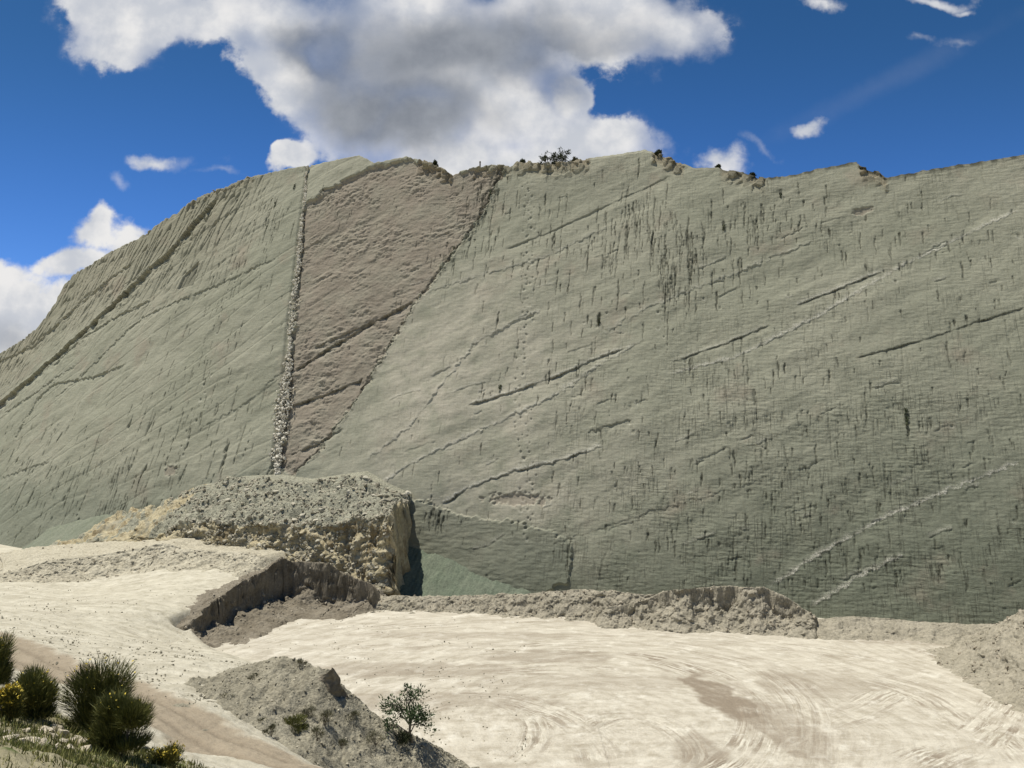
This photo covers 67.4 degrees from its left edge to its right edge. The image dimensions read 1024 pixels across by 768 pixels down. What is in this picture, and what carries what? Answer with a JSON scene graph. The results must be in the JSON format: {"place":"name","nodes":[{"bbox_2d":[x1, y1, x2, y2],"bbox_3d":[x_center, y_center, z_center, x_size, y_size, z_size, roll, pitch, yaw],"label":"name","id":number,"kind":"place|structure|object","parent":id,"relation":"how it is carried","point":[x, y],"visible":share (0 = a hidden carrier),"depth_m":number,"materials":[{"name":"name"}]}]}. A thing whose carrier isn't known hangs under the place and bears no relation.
{"place":"outdoors","nodes":[
{"label":"outdoors","id":0,"kind":"place"},
{"bbox_2d":[0,150,1023,623],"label":"cliff","id":1,"kind":"structure","parent":0,"point":[708,402],"depth_m":136.43,"materials":[{"name":"grey stone"}]},
{"bbox_2d":[269,165,308,474],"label":"rock vein","id":2,"kind":"object","parent":1,"relation":"on","point":[284,384],"visible":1,"depth_m":158.47,"materials":[{"name":"grey stone"}]},
{"bbox_2d":[539,150,558,164],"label":"crest shrub","id":3,"kind":"object","parent":1,"relation":"on","point":[544,158],"visible":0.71,"depth_m":156.51,"materials":[{"name":"green plant"}]},
{"bbox_2d":[551,146,570,163],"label":"crest shrub","id":4,"kind":"object","parent":1,"relation":"on","point":[561,157],"visible":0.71,"depth_m":156.39,"materials":[{"name":"green plant"}]},
{"bbox_2d":[655,149,662,155],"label":"crest shrub","id":5,"kind":"object","parent":1,"relation":"on","point":[658,151],"visible":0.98,"depth_m":149.80,"materials":[{"name":"green plant"}]},
{"bbox_2d":[904,407,908,424],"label":"cliff plant","id":6,"kind":"object","parent":1,"relation":"attached to","point":[905,415],"visible":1,"depth_m":117.10,"materials":[{"name":"green plant"}]},
{"bbox_2d":[0,544,1023,767],"bbox_3d":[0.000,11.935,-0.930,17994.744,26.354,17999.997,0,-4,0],"label":"ground","id":7,"kind":"structure","parent":0,"point":[593,695],"depth_m":75.95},
{"bbox_2d":[0,628,19,686],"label":"broom bush","id":8,"kind":"object","parent":7,"relation":"on","point":[7,670],"visible":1,"depth_m":30.32,"materials":[{"name":"green plant"}]},
{"bbox_2d":[0,681,26,721],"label":"broom bush","id":9,"kind":"object","parent":7,"relation":"on","point":[11,705],"visible":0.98,"depth_m":24.19,"materials":[{"name":"yellow plant"}]},
{"bbox_2d":[24,737,37,742],"bbox_3d":[-13.635,10.131,21.765,0.502,0.185,0.346,27,-26,-15],"label":"stone","id":10,"kind":"object","parent":7,"relation":"on","point":[31,739],"visible":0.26,"depth_m":21.71,"materials":[{"name":"beige stone"}]},
{"bbox_2d":[7,660,64,721],"bbox_3d":[-16.108,10.385,25.723,2.379,2.113,1.721,-3,-6,38],"label":"broom bush","id":11,"kind":"object","parent":7,"relation":"on","point":[40,692],"visible":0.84,"depth_m":25.44,"materials":[{"name":"green plant"}]},
{"bbox_2d":[38,725,52,733],"bbox_3d":[-14.729,10.938,24.239,0.479,0.322,0.462,0,-4,-5],"label":"stone","id":12,"kind":"object","parent":7,"relation":"on","point":[49,728],"visible":0.42,"depth_m":24.18,"materials":[{"name":"beige stone"}]},
{"bbox_2d":[50,724,63,730],"bbox_3d":[-14.958,11.338,25.201,0.445,0.397,0.494,0,-4,-5],"label":"stone","id":13,"kind":"object","parent":7,"relation":"on","point":[59,726],"visible":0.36,"depth_m":25.13,"materials":[{"name":"beige stone"}]},
{"bbox_2d":[56,729,69,738],"bbox_3d":[-14.508,11.295,24.733,0.430,0.346,0.498,32,-23,-24],"label":"stone","id":14,"kind":"object","parent":7,"relation":"on","point":[65,732],"visible":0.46,"depth_m":24.66,"materials":[{"name":"beige stone"}]},
{"bbox_2d":[21,514,111,549],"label":"scree fan","id":15,"kind":"object","parent":7,"relation":"on","point":[65,532],"visible":0.35,"depth_m":168.88},
{"bbox_2d":[81,745,91,751],"bbox_3d":[-12.907,11.061,23.239,0.369,0.202,0.373,28,23,29],"label":"stone","id":16,"kind":"object","parent":7,"relation":"on","point":[88,746],"visible":0.49,"depth_m":23.26,"materials":[{"name":"beige stone"}]},
{"bbox_2d":[55,650,139,733],"bbox_3d":[-14.743,11.007,27.255,2.989,3.256,2.403,4,-6,-38],"label":"broom bush","id":17,"kind":"object","parent":7,"relation":"on","point":[87,685],"visible":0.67,"depth_m":26.93,"materials":[{"name":"green plant"}]},
{"bbox_2d":[0,710,214,767],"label":"grass","id":18,"kind":"structure","parent":7,"relation":"on","point":[71,754],"depth_m":22.50,"materials":[{"name":"green plant"}]},
{"bbox_2d":[80,683,160,758],"bbox_3d":[-12.428,10.733,24.301,2.515,2.411,2.353,0,-4,0],"label":"broom bush","id":19,"kind":"object","parent":7,"relation":"on","point":[118,715],"visible":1,"depth_m":23.88,"materials":[{"name":"green plant"}]},
{"bbox_2d":[0,538,286,582],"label":"terrace bank","id":20,"kind":"structure","parent":7,"relation":"on","point":[27,560],"depth_m":126.33,"materials":[{"name":"beige soil"}]},
{"bbox_2d":[148,740,184,767],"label":"broom bush","id":21,"kind":"object","parent":7,"relation":"on","point":[169,755],"visible":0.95,"depth_m":25.02,"materials":[{"name":"plant"}]},
{"bbox_2d":[51,471,412,595],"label":"debris heap","id":22,"kind":"object","parent":7,"relation":"on","point":[149,522],"visible":0.6,"depth_m":135.62,"materials":[{"name":"grey stone"}]},
{"bbox_2d":[0,584,528,765],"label":"pebbles","id":23,"kind":"object","parent":7,"relation":"on","point":[152,679],"visible":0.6,"depth_m":63.64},
{"bbox_2d":[176,557,386,647],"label":"earth bank","id":24,"kind":"structure","parent":7,"relation":"on","point":[321,584],"depth_m":112.92,"materials":[{"name":"beige soil"}]},
{"bbox_2d":[165,474,468,767],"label":"rubble","id":25,"kind":"object","parent":7,"relation":"on","point":[333,512],"visible":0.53,"depth_m":132.34,"materials":[{"name":"grey stone"}]},
{"bbox_2d":[169,656,478,767],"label":"rubble mound","id":26,"kind":"object","parent":7,"relation":"on","point":[329,756],"visible":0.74,"depth_m":49.11,"materials":[{"name":"beige gravel"}]},
{"bbox_2d":[246,672,260,679],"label":"dry tuft","id":27,"kind":"object","parent":26,"relation":"on","point":[252,676],"visible":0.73,"depth_m":51.03,"materials":[{"name":"grey plant"}]},
{"bbox_2d":[262,723,275,736],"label":"dry tuft","id":28,"kind":"object","parent":26,"relation":"on","point":[271,727],"visible":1,"depth_m":44.05,"materials":[{"name":"grey plant"}]},
{"bbox_2d":[282,712,308,733],"bbox_3d":[-13.229,20.762,46.739,1.992,1.471,1.853,-3,-5,36],"label":"green shrub","id":29,"kind":"object","parent":26,"relation":"on","point":[296,719],"visible":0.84,"depth_m":46.57,"materials":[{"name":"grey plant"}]},
{"bbox_2d":[296,658,308,667],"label":"dry tuft","id":30,"kind":"object","parent":26,"relation":"on","point":[301,660],"visible":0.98,"depth_m":52.04,"materials":[{"name":"grey plant"}]},
{"bbox_2d":[300,702,316,717],"bbox_3d":[-12.702,20.481,47.968,1.123,1.066,1.041,0,-4,0],"label":"dry tuft","id":31,"kind":"object","parent":26,"relation":"on","point":[308,711],"visible":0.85,"depth_m":47.85,"materials":[{"name":"grey plant"}]},
{"bbox_2d":[311,725,325,740],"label":"dry tuft","id":32,"kind":"object","parent":26,"relation":"on","point":[318,731],"visible":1,"depth_m":44.49,"materials":[{"name":"grey plant"}]},
{"bbox_2d":[319,709,334,725],"bbox_3d":[-11.478,20.672,47.660,1.039,1.114,1.083,-2,-5,28],"label":"dry tuft","id":33,"kind":"object","parent":26,"relation":"on","point":[326,716],"visible":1,"depth_m":47.61,"materials":[{"name":"grey plant"}]},
{"bbox_2d":[318,668,348,697],"bbox_3d":[-12.770,20.074,52.885,2.470,2.632,5.782,2,-5,-19],"label":"earth block","id":34,"kind":"object","parent":26,"relation":"on","point":[331,680],"depth_m":50.45,"materials":[{"name":"grey stone"}]},
{"bbox_2d":[338,738,347,749],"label":"dry tuft","id":35,"kind":"object","parent":26,"relation":"on","point":[341,742],"visible":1,"depth_m":44.53,"materials":[{"name":"grey plant"}]},
{"bbox_2d":[345,710,359,721],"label":"dry tuft","id":36,"kind":"object","parent":26,"relation":"on","point":[355,712],"visible":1,"depth_m":49.82,"materials":[{"name":"grey plant"}]},
{"bbox_2d":[365,729,386,745],"bbox_3d":[-8.694,22.525,49.064,1.353,1.012,1.068,0,-4,0],"label":"dry tuft","id":37,"kind":"object","parent":26,"relation":"on","point":[375,735],"visible":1,"depth_m":49.06,"materials":[{"name":"grey plant"}]},
{"bbox_2d":[394,729,411,750],"bbox_3d":[-7.287,23.698,50.984,1.549,1.758,2.067,0,-4,0],"label":"dry shrub","id":38,"kind":"object","parent":26,"relation":"on","point":[403,736],"visible":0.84,"depth_m":50.69,"materials":[{"name":"green plant"}]},
{"bbox_2d":[378,683,436,742],"bbox_3d":[-6.976,22.208,51.702,4.061,4.161,4.070,0,-4,0],"label":"young tree","id":39,"kind":"object","parent":26,"relation":"on","point":[410,713],"visible":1,"depth_m":51.43,"materials":[{"name":"green plant"}]},
{"bbox_2d":[400,546,530,596],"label":"scree fan","id":40,"kind":"object","parent":7,"relation":"on","point":[434,574],"visible":0.28,"depth_m":127.57},
{"bbox_2d":[0,540,1023,704],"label":"clods","id":41,"kind":"object","parent":7,"relation":"on","point":[651,620],"visible":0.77,"depth_m":109.96,"materials":[{"name":"beige soil"}]},
{"bbox_2d":[370,589,656,626],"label":"earth mound","id":42,"kind":"object","parent":7,"relation":"on","point":[554,604],"visible":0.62,"depth_m":113.22,"materials":[{"name":"beige soil"}]},
{"bbox_2d":[594,585,817,638],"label":"earth mound","id":43,"kind":"object","parent":7,"relation":"on","point":[790,620],"visible":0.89,"depth_m":104.20,"materials":[{"name":"beige soil"}]},
{"bbox_2d":[817,616,995,645],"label":"earth mound","id":44,"kind":"object","parent":7,"relation":"on","point":[853,628],"visible":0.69,"depth_m":99.55,"materials":[{"name":"beige soil"}]},
{"bbox_2d":[926,610,1023,712],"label":"earth mound","id":45,"kind":"object","parent":7,"relation":"on","point":[1009,654],"visible":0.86,"depth_m":81.93,"materials":[{"name":"beige soil"}]},
{"bbox_2d":[0,0,1023,352],"label":"sky","id":46,"kind":"structure","parent":0,"point":[116,116],"materials":[{"name":"blue"}]}
]}

